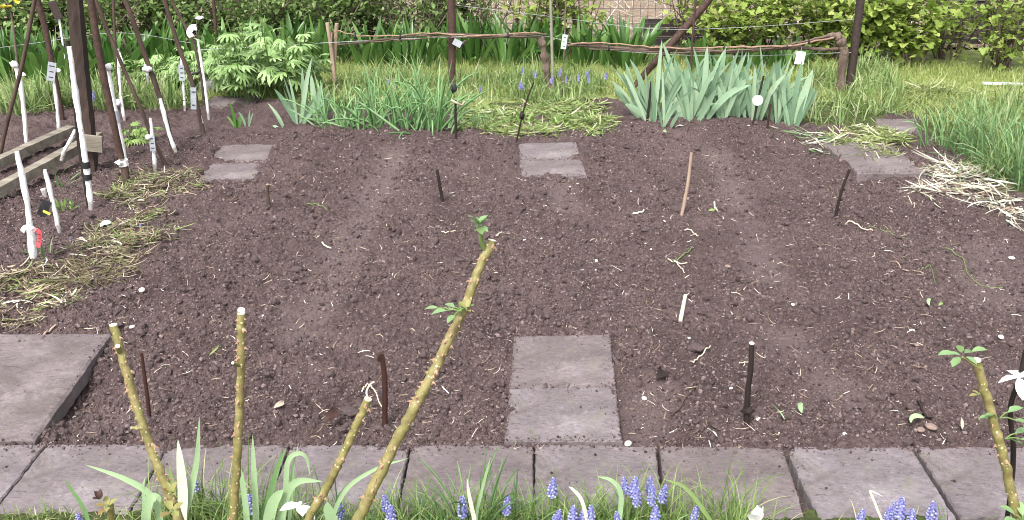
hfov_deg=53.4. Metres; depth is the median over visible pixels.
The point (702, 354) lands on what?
stalk
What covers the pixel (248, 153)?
paving stone
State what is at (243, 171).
paving stone
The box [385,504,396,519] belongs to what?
grape hyacinth
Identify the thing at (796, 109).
iris plant
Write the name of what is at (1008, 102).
long grass
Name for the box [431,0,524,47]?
dark shrub
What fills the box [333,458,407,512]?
narcissus leaf
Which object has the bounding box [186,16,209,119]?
white cane
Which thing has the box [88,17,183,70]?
strap leaf plant
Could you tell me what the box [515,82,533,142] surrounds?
marker stick
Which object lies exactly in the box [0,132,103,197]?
timber rail
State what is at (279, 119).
iris plant
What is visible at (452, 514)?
chive tuft
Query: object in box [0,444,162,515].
paving stone
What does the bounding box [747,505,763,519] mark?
white flower
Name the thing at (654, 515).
grape hyacinth
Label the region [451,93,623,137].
weed heap
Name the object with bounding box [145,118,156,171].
white cane
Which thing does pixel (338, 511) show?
chive tuft
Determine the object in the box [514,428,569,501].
grass wisps
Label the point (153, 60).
cut leaf plant
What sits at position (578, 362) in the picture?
paving stone
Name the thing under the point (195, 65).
cut leaf plant
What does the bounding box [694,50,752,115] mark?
iris plant
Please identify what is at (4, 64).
strap leaf plant
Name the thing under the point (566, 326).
straw bits
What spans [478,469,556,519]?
chive tuft
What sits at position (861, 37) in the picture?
currant bush
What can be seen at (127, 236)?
weed heap
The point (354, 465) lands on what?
paving stone
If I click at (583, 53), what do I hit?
strap leaf plant
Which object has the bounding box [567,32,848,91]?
grape vine
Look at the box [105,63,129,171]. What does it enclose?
white cane
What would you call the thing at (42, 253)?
leek tuft
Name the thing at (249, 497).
grape hyacinth
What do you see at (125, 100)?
grass clump
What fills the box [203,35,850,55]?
trellis wire
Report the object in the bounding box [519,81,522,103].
grape hyacinth
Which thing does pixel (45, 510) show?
border grass
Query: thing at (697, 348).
soil clod
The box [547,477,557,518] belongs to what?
grape hyacinth
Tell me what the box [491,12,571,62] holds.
strap leaf plant
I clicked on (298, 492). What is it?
chive tuft
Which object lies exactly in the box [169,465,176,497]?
narcissus leaf
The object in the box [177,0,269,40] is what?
dark shrub
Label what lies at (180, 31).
strap leaf plant
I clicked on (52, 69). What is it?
white cane
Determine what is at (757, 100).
marker stick
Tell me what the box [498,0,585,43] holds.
currant bush
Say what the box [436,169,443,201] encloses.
marker stick
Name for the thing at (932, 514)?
grape hyacinth
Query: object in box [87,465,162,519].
narcissus leaf
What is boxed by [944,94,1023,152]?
chive clump
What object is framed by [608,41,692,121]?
iris plant
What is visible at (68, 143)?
white cane
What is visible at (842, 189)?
marker stick
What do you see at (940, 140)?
chive clump
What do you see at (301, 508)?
white flower
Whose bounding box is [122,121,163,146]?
cut leaf plant
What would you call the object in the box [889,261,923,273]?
stalk
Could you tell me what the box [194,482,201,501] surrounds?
grape hyacinth
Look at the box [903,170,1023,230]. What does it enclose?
leaf heap
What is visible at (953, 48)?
ground
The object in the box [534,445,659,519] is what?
paving stone
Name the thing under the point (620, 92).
iris plant
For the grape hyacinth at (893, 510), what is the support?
on the soil
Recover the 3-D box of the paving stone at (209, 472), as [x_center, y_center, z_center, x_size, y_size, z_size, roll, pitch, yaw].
[-0.806,0.610,2.758,0.346,0.051,0.336,0,22,0]
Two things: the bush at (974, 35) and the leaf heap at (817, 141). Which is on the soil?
the leaf heap at (817, 141)
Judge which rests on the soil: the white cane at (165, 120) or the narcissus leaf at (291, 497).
the narcissus leaf at (291, 497)
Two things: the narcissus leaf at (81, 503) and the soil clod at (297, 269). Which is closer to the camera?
the narcissus leaf at (81, 503)
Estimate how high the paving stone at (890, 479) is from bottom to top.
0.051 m
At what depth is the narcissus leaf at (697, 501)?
2.38 m
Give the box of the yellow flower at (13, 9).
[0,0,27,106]
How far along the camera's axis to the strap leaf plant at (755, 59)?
7.75 m
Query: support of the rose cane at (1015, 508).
on the soil
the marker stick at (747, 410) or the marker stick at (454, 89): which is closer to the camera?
the marker stick at (747, 410)
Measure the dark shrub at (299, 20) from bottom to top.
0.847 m
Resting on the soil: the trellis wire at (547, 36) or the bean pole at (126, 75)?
the bean pole at (126, 75)
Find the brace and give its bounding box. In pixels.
[634,0,712,87]
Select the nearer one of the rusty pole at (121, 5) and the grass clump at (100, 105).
the grass clump at (100, 105)
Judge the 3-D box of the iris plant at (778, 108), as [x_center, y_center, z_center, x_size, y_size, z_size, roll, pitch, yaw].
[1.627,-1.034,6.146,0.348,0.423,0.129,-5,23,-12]
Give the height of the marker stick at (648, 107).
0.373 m
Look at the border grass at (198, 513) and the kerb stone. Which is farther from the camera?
the kerb stone
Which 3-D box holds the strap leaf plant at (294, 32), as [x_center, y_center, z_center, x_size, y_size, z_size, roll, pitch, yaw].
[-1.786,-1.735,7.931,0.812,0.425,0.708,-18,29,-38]
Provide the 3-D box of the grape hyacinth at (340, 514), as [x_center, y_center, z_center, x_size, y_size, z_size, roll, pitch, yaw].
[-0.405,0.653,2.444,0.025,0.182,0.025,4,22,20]
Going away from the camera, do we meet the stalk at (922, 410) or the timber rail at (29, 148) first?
the stalk at (922, 410)
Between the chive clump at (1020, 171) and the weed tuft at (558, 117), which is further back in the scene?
the weed tuft at (558, 117)
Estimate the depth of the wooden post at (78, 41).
5.21 m
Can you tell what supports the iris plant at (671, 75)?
on the soil
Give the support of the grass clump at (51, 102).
on the soil
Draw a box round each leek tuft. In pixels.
[21,235,62,257]
[53,166,82,189]
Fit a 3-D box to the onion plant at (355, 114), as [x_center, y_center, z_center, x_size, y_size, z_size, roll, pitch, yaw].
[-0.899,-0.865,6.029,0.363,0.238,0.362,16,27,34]
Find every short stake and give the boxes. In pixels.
[325,22,336,80]
[332,23,338,80]
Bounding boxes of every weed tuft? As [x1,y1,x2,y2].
[50,199,81,211]
[92,181,130,198]
[510,109,544,124]
[549,111,572,124]
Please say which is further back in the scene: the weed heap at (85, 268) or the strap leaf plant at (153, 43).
the strap leaf plant at (153, 43)
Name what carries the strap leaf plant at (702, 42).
on the lawn at (973, 58)
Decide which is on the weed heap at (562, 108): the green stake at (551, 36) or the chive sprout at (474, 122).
the chive sprout at (474, 122)
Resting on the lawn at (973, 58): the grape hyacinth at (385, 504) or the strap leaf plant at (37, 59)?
the strap leaf plant at (37, 59)
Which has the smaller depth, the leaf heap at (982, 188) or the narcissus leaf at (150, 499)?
the narcissus leaf at (150, 499)
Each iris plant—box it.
[227,101,241,127]
[238,111,252,126]
[268,104,283,127]
[274,58,330,123]
[310,75,332,121]
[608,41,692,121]
[612,62,656,117]
[655,59,716,120]
[656,69,681,128]
[662,42,723,115]
[677,47,749,119]
[691,67,745,118]
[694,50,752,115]
[708,49,760,117]
[741,52,778,115]
[742,60,784,119]
[747,47,806,118]
[756,55,800,123]
[776,61,818,126]
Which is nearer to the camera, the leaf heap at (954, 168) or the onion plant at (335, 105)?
the leaf heap at (954, 168)
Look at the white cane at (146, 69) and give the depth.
5.49 m
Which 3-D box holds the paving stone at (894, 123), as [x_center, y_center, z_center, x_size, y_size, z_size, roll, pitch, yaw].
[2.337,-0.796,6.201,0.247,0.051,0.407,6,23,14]
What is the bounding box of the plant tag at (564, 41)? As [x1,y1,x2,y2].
[561,32,567,48]
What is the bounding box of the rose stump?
[93,489,116,519]
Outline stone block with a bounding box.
[198,78,223,92]
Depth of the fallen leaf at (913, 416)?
3.00 m
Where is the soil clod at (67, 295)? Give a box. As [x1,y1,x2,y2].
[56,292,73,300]
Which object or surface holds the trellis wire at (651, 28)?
attached to the trellis post at (451, 29)
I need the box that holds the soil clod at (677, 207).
[671,204,686,211]
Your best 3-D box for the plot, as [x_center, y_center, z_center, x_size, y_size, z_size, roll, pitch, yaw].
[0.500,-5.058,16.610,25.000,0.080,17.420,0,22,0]
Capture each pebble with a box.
[625,440,631,446]
[917,427,924,432]
[924,423,937,430]
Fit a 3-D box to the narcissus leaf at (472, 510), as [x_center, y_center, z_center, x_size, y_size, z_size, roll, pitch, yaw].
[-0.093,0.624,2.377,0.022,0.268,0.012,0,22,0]
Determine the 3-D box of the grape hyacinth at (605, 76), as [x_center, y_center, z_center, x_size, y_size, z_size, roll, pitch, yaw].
[0.642,-1.207,7.005,0.023,0.180,0.023,-7,28,-14]
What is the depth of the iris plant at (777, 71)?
6.24 m
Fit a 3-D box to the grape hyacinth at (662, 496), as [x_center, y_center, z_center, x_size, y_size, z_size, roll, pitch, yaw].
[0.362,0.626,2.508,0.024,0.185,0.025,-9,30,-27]
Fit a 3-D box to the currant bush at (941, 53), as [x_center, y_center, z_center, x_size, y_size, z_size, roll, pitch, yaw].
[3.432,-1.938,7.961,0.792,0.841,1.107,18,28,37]
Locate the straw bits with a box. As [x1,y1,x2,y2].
[0,118,1023,447]
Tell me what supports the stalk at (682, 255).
on the soil
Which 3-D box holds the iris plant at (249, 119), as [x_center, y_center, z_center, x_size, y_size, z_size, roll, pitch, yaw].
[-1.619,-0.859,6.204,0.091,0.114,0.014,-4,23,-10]
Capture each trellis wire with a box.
[0,33,188,47]
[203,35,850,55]
[457,5,853,29]
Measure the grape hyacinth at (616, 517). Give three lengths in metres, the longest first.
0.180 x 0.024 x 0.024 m
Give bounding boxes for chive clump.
[890,97,1007,152]
[919,93,1023,160]
[926,105,1023,184]
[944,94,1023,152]
[954,115,1023,191]
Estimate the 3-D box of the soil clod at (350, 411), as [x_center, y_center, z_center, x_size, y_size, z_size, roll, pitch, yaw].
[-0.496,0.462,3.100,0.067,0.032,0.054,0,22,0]
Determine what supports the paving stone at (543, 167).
on the soil
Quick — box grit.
[0,122,1019,443]
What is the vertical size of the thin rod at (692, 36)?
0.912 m
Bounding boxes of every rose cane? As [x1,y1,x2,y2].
[109,323,183,519]
[228,307,247,519]
[304,381,374,519]
[352,215,496,519]
[938,345,1023,519]
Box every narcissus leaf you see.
[66,480,89,519]
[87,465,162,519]
[141,493,160,519]
[142,479,144,505]
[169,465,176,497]
[176,441,187,519]
[187,417,199,518]
[240,470,249,519]
[251,435,258,519]
[260,449,285,519]
[263,490,283,519]
[277,478,320,519]
[283,451,310,489]
[288,443,298,519]
[323,502,337,519]
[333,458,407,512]
[467,480,475,519]
[475,457,490,519]
[569,487,587,519]
[597,476,623,519]
[664,479,711,519]
[869,490,882,519]
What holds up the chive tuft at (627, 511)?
on the soil
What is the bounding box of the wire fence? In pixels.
[2,0,1023,50]
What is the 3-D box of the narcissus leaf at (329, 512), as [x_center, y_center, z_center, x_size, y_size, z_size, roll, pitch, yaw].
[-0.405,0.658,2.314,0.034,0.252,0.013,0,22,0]
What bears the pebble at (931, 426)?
on the soil
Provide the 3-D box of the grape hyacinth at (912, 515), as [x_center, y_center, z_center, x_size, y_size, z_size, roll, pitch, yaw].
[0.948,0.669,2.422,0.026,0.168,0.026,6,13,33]
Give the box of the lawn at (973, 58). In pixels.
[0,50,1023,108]
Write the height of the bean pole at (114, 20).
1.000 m
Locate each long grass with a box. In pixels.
[295,44,934,132]
[917,70,1023,185]
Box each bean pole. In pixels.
[0,0,36,153]
[95,0,166,164]
[112,0,120,108]
[123,0,173,153]
[162,0,204,133]
[170,0,204,105]
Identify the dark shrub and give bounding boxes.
[0,0,52,57]
[17,0,107,45]
[27,0,163,48]
[100,0,199,38]
[142,0,246,47]
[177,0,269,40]
[206,0,303,43]
[249,0,344,43]
[285,0,381,53]
[316,0,413,45]
[351,0,466,41]
[410,0,472,48]
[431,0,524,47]
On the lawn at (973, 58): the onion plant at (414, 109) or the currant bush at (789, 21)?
the currant bush at (789, 21)
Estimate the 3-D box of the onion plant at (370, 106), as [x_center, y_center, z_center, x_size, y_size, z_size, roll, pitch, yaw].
[-0.778,-0.968,6.059,0.544,0.386,0.756,3,22,8]
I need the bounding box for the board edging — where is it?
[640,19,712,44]
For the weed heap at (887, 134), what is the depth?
5.88 m
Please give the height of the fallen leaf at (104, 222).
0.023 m
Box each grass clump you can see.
[0,66,92,113]
[0,70,70,115]
[22,63,111,106]
[47,64,147,110]
[90,67,167,110]
[123,66,212,110]
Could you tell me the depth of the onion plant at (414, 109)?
6.02 m
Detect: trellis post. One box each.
[447,0,455,88]
[845,0,864,92]
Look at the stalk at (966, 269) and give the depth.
4.16 m
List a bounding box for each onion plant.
[281,80,372,128]
[298,87,378,132]
[317,98,391,129]
[318,56,430,128]
[343,78,448,127]
[355,68,458,138]
[390,55,487,133]
[408,91,487,133]
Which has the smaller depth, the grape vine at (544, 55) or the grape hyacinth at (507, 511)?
the grape hyacinth at (507, 511)
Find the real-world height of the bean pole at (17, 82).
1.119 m
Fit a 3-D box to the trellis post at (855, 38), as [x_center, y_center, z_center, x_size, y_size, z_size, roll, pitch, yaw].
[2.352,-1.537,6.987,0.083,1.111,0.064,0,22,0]
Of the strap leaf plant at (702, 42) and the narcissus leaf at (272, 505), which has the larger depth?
the strap leaf plant at (702, 42)
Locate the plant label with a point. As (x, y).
(55, 10)
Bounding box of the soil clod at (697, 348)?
[687,343,706,352]
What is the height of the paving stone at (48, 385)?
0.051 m
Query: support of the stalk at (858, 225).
on the soil
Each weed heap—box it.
[0,253,92,331]
[36,240,160,291]
[55,204,195,262]
[92,160,212,209]
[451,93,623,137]
[815,117,923,182]
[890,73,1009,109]
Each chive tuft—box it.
[200,493,262,519]
[252,469,350,519]
[277,466,344,519]
[367,488,421,519]
[409,444,545,519]
[416,490,485,519]
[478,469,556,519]
[599,488,689,519]
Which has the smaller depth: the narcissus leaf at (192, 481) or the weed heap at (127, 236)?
the narcissus leaf at (192, 481)
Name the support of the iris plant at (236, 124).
on the soil
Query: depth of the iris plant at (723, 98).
6.12 m
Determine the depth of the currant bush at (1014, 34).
7.66 m
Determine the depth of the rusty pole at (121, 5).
8.24 m
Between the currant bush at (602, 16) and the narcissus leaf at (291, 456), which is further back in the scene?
the currant bush at (602, 16)
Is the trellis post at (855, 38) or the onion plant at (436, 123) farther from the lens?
the trellis post at (855, 38)
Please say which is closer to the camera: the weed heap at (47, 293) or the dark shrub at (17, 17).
the weed heap at (47, 293)
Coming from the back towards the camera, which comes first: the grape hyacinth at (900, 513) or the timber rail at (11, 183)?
the timber rail at (11, 183)
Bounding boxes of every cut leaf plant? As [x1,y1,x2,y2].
[95,54,166,84]
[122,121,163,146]
[151,48,195,87]
[170,51,236,83]
[174,35,236,74]
[204,48,258,97]
[216,15,283,101]
[226,18,300,91]
[236,23,324,99]
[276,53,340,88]
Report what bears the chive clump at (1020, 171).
on the soil
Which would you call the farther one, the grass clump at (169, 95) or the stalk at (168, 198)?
the grass clump at (169, 95)
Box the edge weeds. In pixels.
[0,500,748,519]
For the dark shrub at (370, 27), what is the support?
on the plot
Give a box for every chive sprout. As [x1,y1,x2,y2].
[469,110,480,126]
[480,113,492,127]
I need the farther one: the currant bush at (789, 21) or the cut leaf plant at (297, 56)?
the currant bush at (789, 21)
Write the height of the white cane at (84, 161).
0.872 m
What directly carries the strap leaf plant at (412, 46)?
on the lawn at (973, 58)
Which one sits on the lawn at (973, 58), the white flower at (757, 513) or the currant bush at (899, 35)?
the currant bush at (899, 35)
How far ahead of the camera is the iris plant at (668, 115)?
5.91 m
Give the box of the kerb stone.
[982,82,1022,85]
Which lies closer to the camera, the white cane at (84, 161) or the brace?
the white cane at (84, 161)
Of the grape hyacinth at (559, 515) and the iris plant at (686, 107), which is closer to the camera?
the grape hyacinth at (559, 515)
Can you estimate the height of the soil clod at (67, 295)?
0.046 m
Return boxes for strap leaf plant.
[0,19,58,82]
[0,24,96,86]
[43,18,152,82]
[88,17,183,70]
[128,20,223,64]
[188,13,266,61]
[238,11,346,61]
[277,9,363,65]
[332,16,410,68]
[361,16,458,69]
[408,22,464,63]
[424,11,499,65]
[461,9,560,66]
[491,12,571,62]
[531,13,620,67]
[582,12,676,70]
[670,30,737,70]
[705,36,769,68]
[747,32,820,70]
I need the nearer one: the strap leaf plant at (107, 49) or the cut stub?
the cut stub
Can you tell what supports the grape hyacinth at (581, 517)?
on the soil
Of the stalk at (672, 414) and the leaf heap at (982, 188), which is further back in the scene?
the leaf heap at (982, 188)
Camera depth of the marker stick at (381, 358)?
2.98 m
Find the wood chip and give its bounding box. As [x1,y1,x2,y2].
[679,294,686,321]
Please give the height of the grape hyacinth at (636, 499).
0.195 m
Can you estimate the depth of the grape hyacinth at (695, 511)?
2.41 m
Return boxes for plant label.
[48,0,65,61]
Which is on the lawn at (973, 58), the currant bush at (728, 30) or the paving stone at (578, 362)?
the currant bush at (728, 30)
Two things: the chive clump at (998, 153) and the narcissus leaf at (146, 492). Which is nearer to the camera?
the narcissus leaf at (146, 492)
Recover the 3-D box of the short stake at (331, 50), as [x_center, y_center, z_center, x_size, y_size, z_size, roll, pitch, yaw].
[-1.249,-1.435,7.029,0.053,0.404,0.028,0,22,0]
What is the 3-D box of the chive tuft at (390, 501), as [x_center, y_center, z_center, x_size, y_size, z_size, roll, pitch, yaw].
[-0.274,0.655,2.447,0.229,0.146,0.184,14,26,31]
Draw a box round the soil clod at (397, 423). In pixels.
[392,421,400,429]
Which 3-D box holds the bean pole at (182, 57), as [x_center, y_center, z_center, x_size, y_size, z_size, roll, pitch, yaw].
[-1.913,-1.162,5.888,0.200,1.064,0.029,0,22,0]
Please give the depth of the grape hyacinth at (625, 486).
2.53 m
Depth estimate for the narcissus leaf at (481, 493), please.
2.38 m
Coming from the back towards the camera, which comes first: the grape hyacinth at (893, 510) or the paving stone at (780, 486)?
the paving stone at (780, 486)
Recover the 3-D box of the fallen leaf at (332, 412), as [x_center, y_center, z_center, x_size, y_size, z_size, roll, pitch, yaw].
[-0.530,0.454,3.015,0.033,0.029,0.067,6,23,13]
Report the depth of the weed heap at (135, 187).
5.08 m
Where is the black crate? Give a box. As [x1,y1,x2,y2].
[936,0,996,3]
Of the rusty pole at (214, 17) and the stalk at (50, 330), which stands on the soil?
the stalk at (50, 330)
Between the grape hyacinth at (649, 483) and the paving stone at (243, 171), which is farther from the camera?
the paving stone at (243, 171)
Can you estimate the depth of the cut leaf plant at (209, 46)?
7.47 m
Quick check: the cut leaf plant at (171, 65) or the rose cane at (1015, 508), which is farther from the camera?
the cut leaf plant at (171, 65)
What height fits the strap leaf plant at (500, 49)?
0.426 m
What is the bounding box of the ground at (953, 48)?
[58,47,1002,50]
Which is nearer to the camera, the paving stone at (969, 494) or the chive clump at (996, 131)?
the paving stone at (969, 494)
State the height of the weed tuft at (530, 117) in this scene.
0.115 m
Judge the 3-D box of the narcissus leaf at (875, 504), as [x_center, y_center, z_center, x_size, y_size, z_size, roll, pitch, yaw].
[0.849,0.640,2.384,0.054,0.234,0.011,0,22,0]
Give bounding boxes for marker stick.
[140,352,150,416]
[266,184,270,205]
[377,352,387,426]
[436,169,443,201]
[451,83,464,138]
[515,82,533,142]
[646,81,650,121]
[680,152,692,215]
[741,342,754,424]
[752,76,764,123]
[766,104,771,128]
[834,169,850,218]
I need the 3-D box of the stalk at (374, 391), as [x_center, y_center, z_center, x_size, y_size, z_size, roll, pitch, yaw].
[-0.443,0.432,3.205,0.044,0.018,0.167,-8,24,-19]
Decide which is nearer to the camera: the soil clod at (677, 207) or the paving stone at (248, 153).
the soil clod at (677, 207)
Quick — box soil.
[0,96,1023,519]
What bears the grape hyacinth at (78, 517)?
on the soil
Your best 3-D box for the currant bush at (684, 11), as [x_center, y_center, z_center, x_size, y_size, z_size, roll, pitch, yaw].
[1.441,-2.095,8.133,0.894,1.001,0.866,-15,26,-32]
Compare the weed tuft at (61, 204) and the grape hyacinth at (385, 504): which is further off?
the weed tuft at (61, 204)
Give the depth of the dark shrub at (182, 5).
8.34 m
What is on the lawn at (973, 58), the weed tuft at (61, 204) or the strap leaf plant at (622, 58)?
the strap leaf plant at (622, 58)
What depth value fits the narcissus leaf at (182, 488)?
2.31 m
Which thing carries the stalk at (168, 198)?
on the soil
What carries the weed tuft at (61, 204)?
on the soil
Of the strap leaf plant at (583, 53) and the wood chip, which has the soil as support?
the wood chip
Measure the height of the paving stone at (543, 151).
0.051 m
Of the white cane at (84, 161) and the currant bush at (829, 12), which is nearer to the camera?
the white cane at (84, 161)
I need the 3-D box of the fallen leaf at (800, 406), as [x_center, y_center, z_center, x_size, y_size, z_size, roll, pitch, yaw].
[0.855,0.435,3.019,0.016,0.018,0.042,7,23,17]
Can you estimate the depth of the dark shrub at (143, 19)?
8.42 m
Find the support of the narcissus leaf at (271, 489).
on the soil
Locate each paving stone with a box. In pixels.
[0,334,111,444]
[0,444,44,503]
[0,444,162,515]
[132,445,289,511]
[199,163,259,184]
[209,96,258,107]
[214,144,276,162]
[274,444,409,518]
[399,445,533,519]
[504,387,622,445]
[509,335,615,389]
[518,142,578,159]
[519,159,586,179]
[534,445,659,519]
[659,447,803,519]
[789,447,955,519]
[821,143,925,180]
[875,119,917,134]
[914,447,1023,519]
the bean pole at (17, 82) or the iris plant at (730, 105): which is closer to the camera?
the bean pole at (17, 82)
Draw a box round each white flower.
[280,501,314,519]
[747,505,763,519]
[998,349,1023,516]
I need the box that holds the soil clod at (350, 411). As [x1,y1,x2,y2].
[338,406,357,417]
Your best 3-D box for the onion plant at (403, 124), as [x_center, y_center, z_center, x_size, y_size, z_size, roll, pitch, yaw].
[-0.573,-0.924,5.961,0.715,0.336,0.431,-13,25,-28]
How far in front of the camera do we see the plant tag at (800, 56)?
6.84 m
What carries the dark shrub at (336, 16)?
on the lawn at (973, 58)
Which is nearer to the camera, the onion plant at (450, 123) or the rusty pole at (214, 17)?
the onion plant at (450, 123)
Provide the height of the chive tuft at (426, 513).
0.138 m
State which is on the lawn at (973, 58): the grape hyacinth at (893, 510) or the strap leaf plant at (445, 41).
the strap leaf plant at (445, 41)
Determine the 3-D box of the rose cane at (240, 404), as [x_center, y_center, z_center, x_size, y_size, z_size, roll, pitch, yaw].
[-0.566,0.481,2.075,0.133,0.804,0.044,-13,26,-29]
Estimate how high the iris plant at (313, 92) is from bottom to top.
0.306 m
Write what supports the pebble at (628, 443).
on the soil
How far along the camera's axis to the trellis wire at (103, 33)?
6.85 m
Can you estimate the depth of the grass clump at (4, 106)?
6.48 m
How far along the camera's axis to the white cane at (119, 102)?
6.25 m
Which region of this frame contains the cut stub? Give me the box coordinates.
[114,159,130,184]
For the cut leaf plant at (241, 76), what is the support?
on the lawn at (973, 58)
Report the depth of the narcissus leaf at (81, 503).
2.31 m
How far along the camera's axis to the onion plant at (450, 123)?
6.04 m
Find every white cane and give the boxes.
[9,61,27,142]
[15,151,41,258]
[37,169,61,232]
[40,188,47,196]
[46,62,60,128]
[60,129,75,160]
[65,40,93,210]
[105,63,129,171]
[116,49,125,120]
[142,64,152,83]
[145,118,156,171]
[159,98,177,151]
[178,58,185,110]
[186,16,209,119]
[190,85,203,122]
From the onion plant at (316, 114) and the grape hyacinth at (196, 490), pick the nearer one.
the grape hyacinth at (196, 490)
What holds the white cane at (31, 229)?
on the soil
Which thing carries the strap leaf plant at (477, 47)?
on the lawn at (973, 58)
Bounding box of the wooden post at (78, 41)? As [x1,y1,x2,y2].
[66,0,103,172]
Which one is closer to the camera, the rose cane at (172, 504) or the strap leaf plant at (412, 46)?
the rose cane at (172, 504)
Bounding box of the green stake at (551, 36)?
[549,0,554,93]
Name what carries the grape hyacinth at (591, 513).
on the soil
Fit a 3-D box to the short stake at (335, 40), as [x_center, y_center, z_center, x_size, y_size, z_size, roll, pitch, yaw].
[-1.228,-1.442,7.069,0.074,0.403,0.028,0,22,0]
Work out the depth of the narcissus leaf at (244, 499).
2.32 m
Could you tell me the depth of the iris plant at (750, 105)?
6.11 m
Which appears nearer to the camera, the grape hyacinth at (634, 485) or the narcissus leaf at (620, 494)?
the narcissus leaf at (620, 494)
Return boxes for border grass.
[1,492,998,519]
[96,436,802,519]
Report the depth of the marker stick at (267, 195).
4.70 m
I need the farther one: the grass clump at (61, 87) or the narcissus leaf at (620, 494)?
the grass clump at (61, 87)
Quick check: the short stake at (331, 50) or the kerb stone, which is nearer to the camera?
the short stake at (331, 50)
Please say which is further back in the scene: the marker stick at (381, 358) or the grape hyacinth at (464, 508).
the marker stick at (381, 358)
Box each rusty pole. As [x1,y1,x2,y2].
[36,0,64,119]
[87,0,124,159]
[119,0,132,53]
[212,0,218,48]
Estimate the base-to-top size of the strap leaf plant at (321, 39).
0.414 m
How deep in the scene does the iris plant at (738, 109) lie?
6.20 m
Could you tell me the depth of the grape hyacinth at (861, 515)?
2.38 m
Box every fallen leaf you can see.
[100,220,110,226]
[274,400,283,407]
[324,407,338,421]
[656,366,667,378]
[798,402,802,412]
[909,413,923,422]
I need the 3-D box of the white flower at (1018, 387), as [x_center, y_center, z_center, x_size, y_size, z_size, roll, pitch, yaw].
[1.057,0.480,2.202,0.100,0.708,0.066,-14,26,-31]
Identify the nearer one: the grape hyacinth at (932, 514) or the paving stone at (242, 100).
the grape hyacinth at (932, 514)
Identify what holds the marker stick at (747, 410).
on the soil
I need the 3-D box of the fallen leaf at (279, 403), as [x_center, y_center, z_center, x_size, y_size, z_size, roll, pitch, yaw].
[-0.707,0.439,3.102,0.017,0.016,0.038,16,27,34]
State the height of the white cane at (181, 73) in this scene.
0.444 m
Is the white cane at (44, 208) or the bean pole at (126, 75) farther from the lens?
the bean pole at (126, 75)
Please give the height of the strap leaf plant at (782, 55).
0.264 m
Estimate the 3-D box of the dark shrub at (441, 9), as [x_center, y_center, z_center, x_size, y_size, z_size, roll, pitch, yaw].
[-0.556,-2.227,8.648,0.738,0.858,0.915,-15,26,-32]
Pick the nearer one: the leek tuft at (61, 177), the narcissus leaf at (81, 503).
the narcissus leaf at (81, 503)
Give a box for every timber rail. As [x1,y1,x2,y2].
[0,125,74,168]
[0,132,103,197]
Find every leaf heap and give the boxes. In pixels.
[769,125,853,158]
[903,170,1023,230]
[909,147,1017,189]
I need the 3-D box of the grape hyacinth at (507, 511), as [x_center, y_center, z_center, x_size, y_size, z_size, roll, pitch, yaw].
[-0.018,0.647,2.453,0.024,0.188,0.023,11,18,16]
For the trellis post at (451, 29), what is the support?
on the lawn at (973, 58)
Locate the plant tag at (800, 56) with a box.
[794,48,805,64]
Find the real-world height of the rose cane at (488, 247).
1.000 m
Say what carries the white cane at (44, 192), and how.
on the soil
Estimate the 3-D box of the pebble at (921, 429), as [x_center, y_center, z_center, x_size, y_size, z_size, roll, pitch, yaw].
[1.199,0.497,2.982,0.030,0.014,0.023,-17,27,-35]
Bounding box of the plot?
[3,0,1023,51]
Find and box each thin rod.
[561,0,565,95]
[690,0,696,70]
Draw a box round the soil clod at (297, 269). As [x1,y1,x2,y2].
[288,266,302,272]
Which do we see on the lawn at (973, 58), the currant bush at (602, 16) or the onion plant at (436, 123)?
the currant bush at (602, 16)
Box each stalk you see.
[40,324,55,334]
[146,192,195,208]
[361,383,381,406]
[671,386,696,415]
[672,246,692,262]
[692,345,710,362]
[845,220,872,230]
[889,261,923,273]
[916,400,933,418]
[942,248,1002,287]
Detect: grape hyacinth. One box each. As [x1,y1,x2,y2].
[75,513,82,519]
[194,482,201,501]
[247,494,252,518]
[337,502,345,519]
[381,494,390,515]
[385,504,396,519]
[457,496,467,519]
[502,495,511,519]
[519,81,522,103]
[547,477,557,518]
[556,509,562,519]
[567,505,578,519]
[578,509,584,519]
[586,505,595,519]
[604,72,606,90]
[614,511,620,519]
[621,476,628,503]
[628,476,638,518]
[632,487,641,515]
[645,476,653,511]
[646,484,656,517]
[649,505,660,519]
[657,484,667,518]
[689,505,698,519]
[855,509,865,519]
[883,506,891,519]
[889,501,896,519]
[894,497,906,519]
[906,508,916,519]
[925,501,937,519]
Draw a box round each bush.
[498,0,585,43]
[531,0,609,54]
[643,0,727,58]
[686,0,795,55]
[722,0,815,53]
[763,0,895,63]
[824,0,916,57]
[851,0,986,67]
[908,0,998,60]
[937,4,1022,42]
[951,0,1023,70]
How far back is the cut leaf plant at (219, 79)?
6.74 m
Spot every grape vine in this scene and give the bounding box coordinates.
[331,30,551,90]
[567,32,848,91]
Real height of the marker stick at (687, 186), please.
0.386 m

